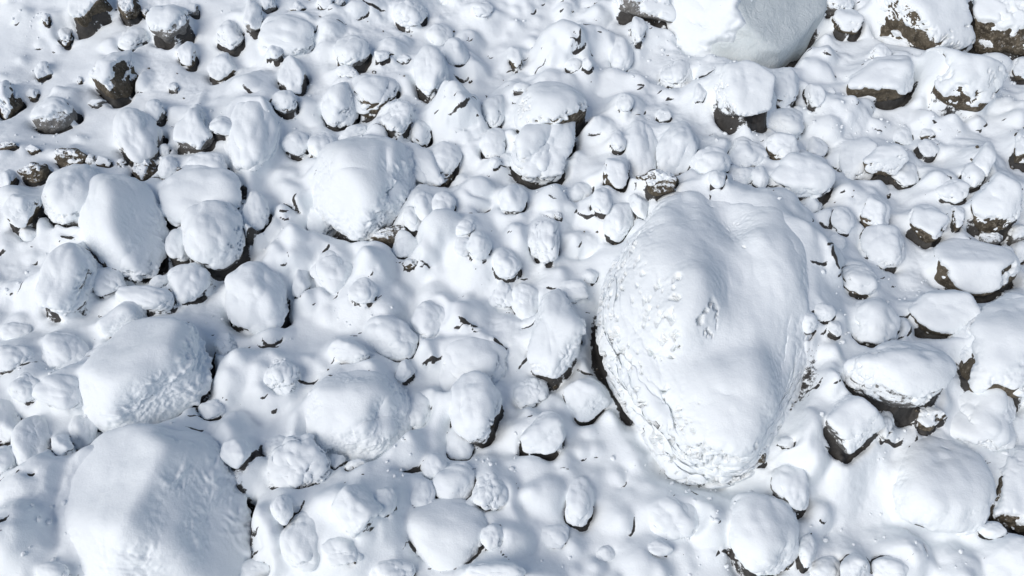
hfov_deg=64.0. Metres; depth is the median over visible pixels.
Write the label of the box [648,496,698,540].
boulder
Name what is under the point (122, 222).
boulder
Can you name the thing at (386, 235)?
stone
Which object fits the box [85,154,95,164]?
stone
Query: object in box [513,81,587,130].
boulder
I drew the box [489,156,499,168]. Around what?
stone
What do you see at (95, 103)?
stone
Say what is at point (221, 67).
stone
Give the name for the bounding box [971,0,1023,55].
boulder
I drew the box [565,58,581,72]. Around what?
stone
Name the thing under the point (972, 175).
stone
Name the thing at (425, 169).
stone
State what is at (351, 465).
stone
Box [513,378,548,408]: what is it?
snow lump
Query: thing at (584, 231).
gravel
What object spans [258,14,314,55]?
boulder
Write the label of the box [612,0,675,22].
boulder
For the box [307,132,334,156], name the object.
stone
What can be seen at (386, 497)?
stone
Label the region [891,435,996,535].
boulder
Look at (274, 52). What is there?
stone
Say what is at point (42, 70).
stone
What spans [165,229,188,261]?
stone
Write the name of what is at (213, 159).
stone
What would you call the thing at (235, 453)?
stone
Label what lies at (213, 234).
boulder
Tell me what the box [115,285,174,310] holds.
stone
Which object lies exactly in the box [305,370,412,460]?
boulder
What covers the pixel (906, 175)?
stone
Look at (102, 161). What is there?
stone
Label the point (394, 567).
stone
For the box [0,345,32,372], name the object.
stone
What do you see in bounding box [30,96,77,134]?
stone
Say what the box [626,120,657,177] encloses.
boulder
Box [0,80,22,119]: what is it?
stone
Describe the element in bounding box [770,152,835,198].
boulder
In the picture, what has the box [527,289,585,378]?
boulder
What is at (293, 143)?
stone
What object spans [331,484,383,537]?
boulder
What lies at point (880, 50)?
stone
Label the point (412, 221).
stone
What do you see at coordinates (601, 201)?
stone
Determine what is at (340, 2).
stone
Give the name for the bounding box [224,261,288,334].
boulder
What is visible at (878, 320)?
boulder
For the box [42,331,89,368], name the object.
boulder
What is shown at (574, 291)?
stone
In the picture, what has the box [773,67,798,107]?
stone
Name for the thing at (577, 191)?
stone
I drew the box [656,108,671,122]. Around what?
stone
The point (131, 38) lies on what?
stone
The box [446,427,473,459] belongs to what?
stone
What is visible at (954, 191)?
stone
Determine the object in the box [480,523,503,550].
stone
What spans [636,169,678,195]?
stone
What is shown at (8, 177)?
stone
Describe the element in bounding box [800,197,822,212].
stone
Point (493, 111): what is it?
stone
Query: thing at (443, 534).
boulder
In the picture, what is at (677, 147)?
boulder
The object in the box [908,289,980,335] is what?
boulder
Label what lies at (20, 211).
stone
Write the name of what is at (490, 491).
snow lump
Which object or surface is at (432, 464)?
stone
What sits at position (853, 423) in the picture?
boulder
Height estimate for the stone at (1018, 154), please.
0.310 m
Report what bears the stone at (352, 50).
on the ground
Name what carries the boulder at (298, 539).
on the ground
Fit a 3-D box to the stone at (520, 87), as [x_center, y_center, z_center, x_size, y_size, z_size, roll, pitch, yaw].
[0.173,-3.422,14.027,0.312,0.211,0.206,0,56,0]
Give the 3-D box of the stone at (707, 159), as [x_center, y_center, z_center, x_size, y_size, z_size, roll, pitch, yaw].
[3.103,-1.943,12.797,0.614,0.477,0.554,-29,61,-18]
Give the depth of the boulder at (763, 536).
9.66 m
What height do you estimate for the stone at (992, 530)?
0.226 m
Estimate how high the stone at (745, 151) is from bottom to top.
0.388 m
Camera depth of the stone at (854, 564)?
9.64 m
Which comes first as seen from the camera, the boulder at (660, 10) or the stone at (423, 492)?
the stone at (423, 492)
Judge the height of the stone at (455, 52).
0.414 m
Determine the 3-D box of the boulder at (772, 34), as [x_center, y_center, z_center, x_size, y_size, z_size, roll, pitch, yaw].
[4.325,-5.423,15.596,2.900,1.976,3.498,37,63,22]
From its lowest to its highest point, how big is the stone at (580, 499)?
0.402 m
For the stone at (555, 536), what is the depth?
9.85 m
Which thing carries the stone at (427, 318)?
on the ground
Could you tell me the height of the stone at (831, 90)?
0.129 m
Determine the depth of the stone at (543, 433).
10.37 m
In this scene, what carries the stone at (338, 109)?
on the ground
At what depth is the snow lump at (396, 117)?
13.57 m
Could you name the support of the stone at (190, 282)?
on the ground
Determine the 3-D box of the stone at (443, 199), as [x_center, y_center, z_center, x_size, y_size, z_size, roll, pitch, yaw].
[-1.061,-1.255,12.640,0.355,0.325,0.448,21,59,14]
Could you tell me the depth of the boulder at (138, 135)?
13.35 m
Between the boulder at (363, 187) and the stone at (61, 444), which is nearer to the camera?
the stone at (61, 444)
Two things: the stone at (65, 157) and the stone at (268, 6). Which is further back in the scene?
the stone at (268, 6)
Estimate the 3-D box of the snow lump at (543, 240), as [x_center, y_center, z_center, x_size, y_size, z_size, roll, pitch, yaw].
[0.458,-0.707,12.278,0.529,0.459,0.794,0,56,0]
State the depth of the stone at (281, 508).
9.57 m
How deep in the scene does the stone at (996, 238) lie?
12.48 m
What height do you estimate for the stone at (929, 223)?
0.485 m
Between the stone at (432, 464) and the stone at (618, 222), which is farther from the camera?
the stone at (618, 222)
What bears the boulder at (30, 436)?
on the ground
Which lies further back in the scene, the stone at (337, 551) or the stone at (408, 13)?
the stone at (408, 13)
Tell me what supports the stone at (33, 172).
on the ground
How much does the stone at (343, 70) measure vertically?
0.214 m
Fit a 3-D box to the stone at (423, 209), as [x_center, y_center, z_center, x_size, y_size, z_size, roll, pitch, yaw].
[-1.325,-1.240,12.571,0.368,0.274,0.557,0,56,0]
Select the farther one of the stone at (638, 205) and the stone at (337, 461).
the stone at (638, 205)
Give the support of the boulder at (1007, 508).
on the ground
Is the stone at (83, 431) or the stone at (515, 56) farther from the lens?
the stone at (515, 56)
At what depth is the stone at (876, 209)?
12.41 m
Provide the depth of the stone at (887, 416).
10.32 m
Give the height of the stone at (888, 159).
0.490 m
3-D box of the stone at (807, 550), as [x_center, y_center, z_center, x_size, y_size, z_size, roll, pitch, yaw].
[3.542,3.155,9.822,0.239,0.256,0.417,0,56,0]
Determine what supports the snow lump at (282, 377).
on the ground
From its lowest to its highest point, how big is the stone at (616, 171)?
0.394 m
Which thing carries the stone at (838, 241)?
on the ground
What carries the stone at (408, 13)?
on the ground
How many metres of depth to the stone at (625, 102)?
13.54 m
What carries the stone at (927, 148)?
on the ground
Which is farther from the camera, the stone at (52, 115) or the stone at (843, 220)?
the stone at (52, 115)
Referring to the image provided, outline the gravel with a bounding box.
[36,3,1023,573]
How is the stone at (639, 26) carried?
on the ground
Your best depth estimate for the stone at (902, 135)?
13.85 m
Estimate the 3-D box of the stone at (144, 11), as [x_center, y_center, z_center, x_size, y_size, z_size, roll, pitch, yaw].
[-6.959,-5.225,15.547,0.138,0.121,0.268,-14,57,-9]
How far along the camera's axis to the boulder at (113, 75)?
14.40 m
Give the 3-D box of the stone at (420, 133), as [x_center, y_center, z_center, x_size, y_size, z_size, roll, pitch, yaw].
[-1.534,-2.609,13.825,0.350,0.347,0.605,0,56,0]
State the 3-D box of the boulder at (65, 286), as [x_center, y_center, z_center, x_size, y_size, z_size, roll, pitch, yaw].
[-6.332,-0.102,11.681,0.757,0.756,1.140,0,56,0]
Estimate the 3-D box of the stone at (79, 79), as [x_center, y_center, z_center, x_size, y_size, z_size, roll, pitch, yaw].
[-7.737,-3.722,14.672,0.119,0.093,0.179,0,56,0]
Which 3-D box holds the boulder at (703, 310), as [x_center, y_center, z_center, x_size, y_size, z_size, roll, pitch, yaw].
[2.784,0.321,11.298,3.257,1.922,4.709,0,56,0]
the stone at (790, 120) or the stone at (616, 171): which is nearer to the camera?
the stone at (616, 171)
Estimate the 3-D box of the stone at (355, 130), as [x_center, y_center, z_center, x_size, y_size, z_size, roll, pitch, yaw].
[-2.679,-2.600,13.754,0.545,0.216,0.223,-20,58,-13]
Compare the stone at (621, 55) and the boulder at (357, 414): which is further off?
the stone at (621, 55)
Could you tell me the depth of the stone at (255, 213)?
12.56 m
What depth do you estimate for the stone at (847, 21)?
15.19 m
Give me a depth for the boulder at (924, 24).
14.77 m
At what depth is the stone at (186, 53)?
14.87 m
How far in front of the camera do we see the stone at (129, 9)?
15.35 m
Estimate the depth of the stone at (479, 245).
11.92 m
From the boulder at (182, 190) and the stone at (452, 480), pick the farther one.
the boulder at (182, 190)
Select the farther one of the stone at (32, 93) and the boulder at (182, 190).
the stone at (32, 93)
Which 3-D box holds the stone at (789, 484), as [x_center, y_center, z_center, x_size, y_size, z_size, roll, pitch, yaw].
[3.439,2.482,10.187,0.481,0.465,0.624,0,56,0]
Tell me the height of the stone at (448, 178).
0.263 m
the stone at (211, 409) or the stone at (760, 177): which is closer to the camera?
the stone at (211, 409)
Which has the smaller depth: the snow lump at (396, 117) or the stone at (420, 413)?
the stone at (420, 413)
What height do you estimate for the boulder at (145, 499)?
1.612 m
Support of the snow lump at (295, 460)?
on the ground
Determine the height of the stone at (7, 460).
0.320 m
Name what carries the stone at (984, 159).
on the ground
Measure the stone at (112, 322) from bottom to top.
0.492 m
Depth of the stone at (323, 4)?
15.27 m
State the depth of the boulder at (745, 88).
13.30 m
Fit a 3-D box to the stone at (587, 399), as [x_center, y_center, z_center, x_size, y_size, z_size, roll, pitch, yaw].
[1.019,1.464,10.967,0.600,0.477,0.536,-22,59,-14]
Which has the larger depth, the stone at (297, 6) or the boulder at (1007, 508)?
the stone at (297, 6)
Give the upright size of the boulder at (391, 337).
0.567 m
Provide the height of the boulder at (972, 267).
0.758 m
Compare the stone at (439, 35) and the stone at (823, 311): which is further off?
the stone at (439, 35)
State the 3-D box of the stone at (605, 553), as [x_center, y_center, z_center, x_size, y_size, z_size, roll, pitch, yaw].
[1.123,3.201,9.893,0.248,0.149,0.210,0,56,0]
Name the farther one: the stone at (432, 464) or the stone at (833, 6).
the stone at (833, 6)
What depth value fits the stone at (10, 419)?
10.40 m
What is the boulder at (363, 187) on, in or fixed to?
on the ground
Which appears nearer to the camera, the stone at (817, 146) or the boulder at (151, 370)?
the boulder at (151, 370)
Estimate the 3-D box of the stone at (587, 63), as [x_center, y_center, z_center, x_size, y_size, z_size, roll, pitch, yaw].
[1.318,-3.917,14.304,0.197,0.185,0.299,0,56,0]
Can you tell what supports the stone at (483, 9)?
on the ground
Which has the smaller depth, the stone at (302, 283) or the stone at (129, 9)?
the stone at (302, 283)
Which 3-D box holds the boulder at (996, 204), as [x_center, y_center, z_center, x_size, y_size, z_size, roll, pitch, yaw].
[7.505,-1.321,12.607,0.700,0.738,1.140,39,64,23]
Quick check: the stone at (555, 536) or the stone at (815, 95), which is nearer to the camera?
the stone at (555, 536)
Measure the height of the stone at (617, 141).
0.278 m
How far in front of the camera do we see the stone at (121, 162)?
13.24 m
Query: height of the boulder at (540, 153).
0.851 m
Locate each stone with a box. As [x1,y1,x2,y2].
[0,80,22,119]
[0,141,17,149]
[0,169,16,186]
[0,322,31,339]
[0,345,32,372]
[0,398,20,444]
[0,445,17,474]
[2,194,42,227]
[8,372,39,402]
[17,162,48,182]
[19,226,35,241]
[25,144,40,153]
[26,88,38,99]
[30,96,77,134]
[32,374,82,409]
[34,61,51,80]
[36,561,69,575]
[41,13,50,25]
[51,434,73,455]
[53,148,87,167]
[58,27,73,46]
[68,0,112,26]
[68,415,97,449]
[77,76,82,83]
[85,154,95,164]
[87,99,107,107]
[93,267,125,296]
[96,156,110,167]
[96,301,146,336]
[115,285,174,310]
[117,0,140,18]
[117,158,126,165]
[118,27,147,51]
[132,159,156,180]
[141,8,147,16]
[145,99,165,123]
[146,4,188,43]
[149,275,167,287]
[158,156,177,178]
[159,144,169,156]
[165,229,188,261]
[167,82,178,92]
[167,262,211,304]
[173,104,213,149]
[176,41,195,66]
[186,3,198,15]
[186,152,227,168]
[198,399,224,419]
[207,52,236,81]
[209,116,231,135]
[214,20,243,49]
[220,438,251,468]
[239,558,269,575]
[242,190,269,231]
[243,0,262,30]
[261,0,275,12]
[262,435,285,457]
[265,45,282,60]
[270,494,292,524]
[272,90,296,114]
[277,55,306,94]
[281,131,308,156]
[290,1,304,10]
[292,269,311,297]
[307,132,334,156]
[310,250,352,293]
[316,0,333,9]
[321,82,358,127]
[321,537,362,565]
[328,338,369,363]
[330,454,345,469]
[334,0,344,5]
[334,35,369,66]
[336,64,358,77]
[338,124,366,139]
[344,458,365,470]
[348,277,376,303]
[369,559,415,575]
[371,225,408,244]
[374,50,388,62]
[374,487,396,517]
[392,230,417,258]
[393,0,427,27]
[395,359,414,381]
[397,54,410,63]
[402,142,444,185]
[402,258,417,269]
[403,206,421,231]
[409,392,430,428]
[411,120,430,146]
[411,300,444,338]
[411,479,435,506]
[413,45,448,95]
[414,192,432,220]
[420,452,447,479]
[427,24,452,45]
[430,141,461,173]
[432,191,455,209]
[432,461,474,499]
[440,172,453,186]
[443,37,468,65]
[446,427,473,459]
[453,237,468,256]
[456,218,475,235]
[466,561,525,575]
[467,231,491,259]
[473,1,492,16]
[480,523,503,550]
[481,128,505,157]
[482,95,503,127]
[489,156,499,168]
[492,247,520,278]
[499,184,527,213]
[500,153,511,166]
[507,46,522,68]
[512,283,538,319]
[513,82,529,93]
[520,410,565,454]
[541,525,568,548]
[554,212,561,219]
[559,279,588,302]
[563,377,609,421]
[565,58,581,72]
[565,476,595,526]
[566,182,592,201]
[582,56,592,70]
[583,269,597,283]
[590,187,611,214]
[596,545,614,561]
[603,157,629,188]
[603,202,634,241]
[608,129,626,152]
[610,36,632,71]
[616,93,633,111]
[628,194,647,218]
[631,16,647,43]
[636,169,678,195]
[648,538,673,555]
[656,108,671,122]
[659,59,692,87]
[690,146,730,173]
[693,83,706,101]
[708,170,725,187]
[728,136,767,166]
[732,167,751,183]
[751,166,769,186]
[758,452,765,462]
[766,132,799,159]
[769,107,804,137]
[770,465,809,511]
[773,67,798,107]
[777,437,793,448]
[798,534,816,567]
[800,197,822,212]
[802,312,817,334]
[804,84,825,107]
[807,137,827,156]
[809,556,839,575]
[814,302,835,321]
[826,0,853,13]
[827,87,835,93]
[827,321,841,336]
[829,234,845,251]
[830,9,863,34]
[831,206,855,233]
[838,137,877,179]
[840,553,868,575]
[841,264,877,295]
[860,194,890,227]
[860,224,905,268]
[863,143,908,175]
[870,43,891,58]
[871,556,908,575]
[876,411,893,441]
[891,162,918,187]
[894,127,912,144]
[908,204,950,242]
[916,405,946,430]
[917,139,939,157]
[919,128,934,138]
[935,179,969,203]
[951,207,964,231]
[961,162,984,188]
[972,141,995,176]
[978,232,1002,244]
[978,521,1006,538]
[1007,224,1023,243]
[1010,240,1023,262]
[1012,56,1023,80]
[1013,129,1023,163]
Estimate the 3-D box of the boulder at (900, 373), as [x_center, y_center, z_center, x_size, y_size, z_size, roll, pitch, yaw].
[4.979,1.121,10.472,1.323,0.907,0.902,-18,58,-12]
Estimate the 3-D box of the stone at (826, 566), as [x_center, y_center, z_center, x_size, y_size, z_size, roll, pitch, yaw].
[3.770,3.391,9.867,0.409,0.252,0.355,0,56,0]
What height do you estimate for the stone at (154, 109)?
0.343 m
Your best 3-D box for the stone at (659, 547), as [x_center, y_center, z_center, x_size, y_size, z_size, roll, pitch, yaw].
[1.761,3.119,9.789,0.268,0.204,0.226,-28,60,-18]
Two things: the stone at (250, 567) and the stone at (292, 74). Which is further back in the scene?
the stone at (292, 74)
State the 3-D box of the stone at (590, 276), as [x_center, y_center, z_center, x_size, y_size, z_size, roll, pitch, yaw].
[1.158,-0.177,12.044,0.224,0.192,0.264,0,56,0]
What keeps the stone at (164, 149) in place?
on the ground
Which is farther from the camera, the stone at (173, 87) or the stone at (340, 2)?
the stone at (340, 2)
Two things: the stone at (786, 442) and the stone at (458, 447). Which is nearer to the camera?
the stone at (786, 442)
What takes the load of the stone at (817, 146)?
on the ground
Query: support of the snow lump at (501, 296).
on the ground
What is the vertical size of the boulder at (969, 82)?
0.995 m
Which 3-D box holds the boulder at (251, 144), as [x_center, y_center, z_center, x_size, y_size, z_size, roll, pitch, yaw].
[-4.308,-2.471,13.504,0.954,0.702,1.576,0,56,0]
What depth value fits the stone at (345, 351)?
11.05 m
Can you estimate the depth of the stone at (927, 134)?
13.79 m
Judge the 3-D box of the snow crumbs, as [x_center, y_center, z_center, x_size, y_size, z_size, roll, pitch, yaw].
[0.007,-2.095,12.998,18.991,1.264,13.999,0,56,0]
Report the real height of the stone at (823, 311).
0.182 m
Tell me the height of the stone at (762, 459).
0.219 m
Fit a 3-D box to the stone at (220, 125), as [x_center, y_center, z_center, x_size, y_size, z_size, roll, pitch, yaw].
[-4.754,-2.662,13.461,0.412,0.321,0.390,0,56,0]
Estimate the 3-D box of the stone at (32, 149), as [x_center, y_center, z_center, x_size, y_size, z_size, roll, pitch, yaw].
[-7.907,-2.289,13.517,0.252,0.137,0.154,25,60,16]
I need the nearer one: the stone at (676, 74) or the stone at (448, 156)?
the stone at (448, 156)
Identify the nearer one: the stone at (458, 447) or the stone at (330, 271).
the stone at (458, 447)
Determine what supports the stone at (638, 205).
on the ground
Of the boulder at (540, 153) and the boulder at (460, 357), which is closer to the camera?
the boulder at (460, 357)
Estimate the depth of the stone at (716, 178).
12.20 m
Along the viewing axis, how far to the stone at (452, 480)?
10.04 m
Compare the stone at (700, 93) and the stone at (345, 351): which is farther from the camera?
the stone at (700, 93)
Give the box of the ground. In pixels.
[0,0,1023,575]
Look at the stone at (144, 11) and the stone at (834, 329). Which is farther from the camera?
the stone at (144, 11)
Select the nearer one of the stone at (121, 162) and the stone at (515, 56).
the stone at (121, 162)
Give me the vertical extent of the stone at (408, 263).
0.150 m
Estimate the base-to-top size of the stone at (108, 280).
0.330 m
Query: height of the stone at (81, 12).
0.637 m
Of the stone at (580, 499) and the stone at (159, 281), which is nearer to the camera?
the stone at (580, 499)
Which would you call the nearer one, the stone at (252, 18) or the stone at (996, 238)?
the stone at (996, 238)
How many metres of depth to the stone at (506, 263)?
11.93 m
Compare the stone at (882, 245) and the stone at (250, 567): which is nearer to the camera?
the stone at (250, 567)
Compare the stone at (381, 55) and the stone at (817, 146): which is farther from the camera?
the stone at (381, 55)
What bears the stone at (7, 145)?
on the ground
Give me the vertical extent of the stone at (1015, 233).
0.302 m
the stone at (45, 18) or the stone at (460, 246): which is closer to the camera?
the stone at (460, 246)
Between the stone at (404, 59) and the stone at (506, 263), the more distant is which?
the stone at (404, 59)
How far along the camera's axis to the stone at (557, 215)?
12.43 m
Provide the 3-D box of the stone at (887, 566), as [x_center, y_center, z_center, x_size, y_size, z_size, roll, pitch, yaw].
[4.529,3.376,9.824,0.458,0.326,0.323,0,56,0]
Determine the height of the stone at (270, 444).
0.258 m
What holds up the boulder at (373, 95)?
on the ground
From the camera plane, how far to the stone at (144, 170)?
13.20 m
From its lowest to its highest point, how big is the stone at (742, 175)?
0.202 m
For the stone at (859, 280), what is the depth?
11.53 m
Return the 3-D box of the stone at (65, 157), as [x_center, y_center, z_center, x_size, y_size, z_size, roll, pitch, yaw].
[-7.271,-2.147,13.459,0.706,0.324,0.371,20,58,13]
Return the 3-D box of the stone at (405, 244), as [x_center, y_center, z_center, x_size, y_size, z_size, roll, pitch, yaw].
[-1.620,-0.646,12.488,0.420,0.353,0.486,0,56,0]
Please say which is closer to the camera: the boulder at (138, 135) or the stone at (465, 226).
the stone at (465, 226)
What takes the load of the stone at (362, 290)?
on the ground
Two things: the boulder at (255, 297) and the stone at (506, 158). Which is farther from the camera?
the stone at (506, 158)
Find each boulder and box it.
[11,415,50,464]
[34,242,97,316]
[41,164,94,226]
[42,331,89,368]
[64,423,251,575]
[78,173,169,282]
[78,317,212,432]
[88,50,137,98]
[112,107,162,163]
[157,165,241,226]
[181,200,244,270]
[224,97,280,171]
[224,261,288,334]
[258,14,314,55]
[279,511,318,571]
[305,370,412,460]
[312,136,416,240]
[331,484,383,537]
[349,75,398,118]
[364,315,417,361]
[407,498,487,570]
[439,337,507,391]
[449,370,501,443]
[511,122,574,185]
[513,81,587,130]
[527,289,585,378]
[595,191,811,488]
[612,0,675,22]
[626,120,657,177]
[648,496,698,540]
[656,121,698,175]
[666,0,826,68]
[713,60,775,116]
[728,492,799,575]
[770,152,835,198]
[825,395,885,453]
[843,340,956,407]
[846,55,914,101]
[852,297,900,344]
[870,0,975,52]
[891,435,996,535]
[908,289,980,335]
[925,46,1007,111]
[933,238,1020,295]
[948,292,1023,397]
[950,388,1017,450]
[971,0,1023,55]
[971,172,1022,232]
[990,448,1023,532]
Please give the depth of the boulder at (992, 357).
10.77 m
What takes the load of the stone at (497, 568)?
on the ground
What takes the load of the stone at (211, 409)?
on the ground
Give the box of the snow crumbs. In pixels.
[0,3,1015,575]
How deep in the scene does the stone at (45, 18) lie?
15.26 m
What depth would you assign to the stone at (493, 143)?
13.38 m
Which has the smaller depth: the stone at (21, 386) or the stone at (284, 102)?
the stone at (21, 386)
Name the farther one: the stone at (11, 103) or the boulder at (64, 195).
the stone at (11, 103)
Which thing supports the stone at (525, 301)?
on the ground
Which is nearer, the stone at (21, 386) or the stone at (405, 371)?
the stone at (21, 386)
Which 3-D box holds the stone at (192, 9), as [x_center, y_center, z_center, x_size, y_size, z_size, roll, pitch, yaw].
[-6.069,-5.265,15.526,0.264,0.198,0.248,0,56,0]
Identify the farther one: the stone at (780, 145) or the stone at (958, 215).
the stone at (780, 145)
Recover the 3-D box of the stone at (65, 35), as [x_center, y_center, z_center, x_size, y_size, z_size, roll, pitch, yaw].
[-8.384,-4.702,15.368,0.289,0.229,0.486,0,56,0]
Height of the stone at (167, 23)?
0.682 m
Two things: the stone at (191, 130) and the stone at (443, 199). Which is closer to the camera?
the stone at (443, 199)
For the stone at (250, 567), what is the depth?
9.66 m
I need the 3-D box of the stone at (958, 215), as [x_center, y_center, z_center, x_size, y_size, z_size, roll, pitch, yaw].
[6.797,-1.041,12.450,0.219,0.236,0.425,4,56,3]
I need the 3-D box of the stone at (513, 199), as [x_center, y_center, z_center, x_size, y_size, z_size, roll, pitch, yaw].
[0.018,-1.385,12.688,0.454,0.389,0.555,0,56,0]
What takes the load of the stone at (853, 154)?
on the ground
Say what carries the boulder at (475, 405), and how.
on the ground
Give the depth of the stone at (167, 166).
13.01 m
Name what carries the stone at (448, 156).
on the ground
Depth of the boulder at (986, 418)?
10.62 m
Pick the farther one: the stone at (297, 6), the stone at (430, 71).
the stone at (297, 6)
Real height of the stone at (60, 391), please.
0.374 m
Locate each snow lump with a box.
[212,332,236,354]
[263,357,299,394]
[267,433,330,488]
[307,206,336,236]
[381,100,412,134]
[472,472,507,510]
[489,280,512,307]
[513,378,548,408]
[527,219,559,264]
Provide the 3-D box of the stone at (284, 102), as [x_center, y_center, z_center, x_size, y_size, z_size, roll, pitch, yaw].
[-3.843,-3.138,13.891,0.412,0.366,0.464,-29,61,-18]
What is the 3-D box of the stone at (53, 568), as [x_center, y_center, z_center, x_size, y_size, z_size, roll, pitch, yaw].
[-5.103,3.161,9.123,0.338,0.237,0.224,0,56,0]
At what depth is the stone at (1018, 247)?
12.43 m
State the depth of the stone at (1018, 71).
14.68 m
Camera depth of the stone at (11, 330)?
11.43 m
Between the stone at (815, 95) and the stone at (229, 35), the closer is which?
the stone at (815, 95)
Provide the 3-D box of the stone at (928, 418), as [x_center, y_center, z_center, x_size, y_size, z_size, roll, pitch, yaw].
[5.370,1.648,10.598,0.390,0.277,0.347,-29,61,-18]
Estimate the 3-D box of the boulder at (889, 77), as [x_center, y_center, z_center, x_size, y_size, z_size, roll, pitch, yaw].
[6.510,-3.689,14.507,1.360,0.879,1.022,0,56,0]
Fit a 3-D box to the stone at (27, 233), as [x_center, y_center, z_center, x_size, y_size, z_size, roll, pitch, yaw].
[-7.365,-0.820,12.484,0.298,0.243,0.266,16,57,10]

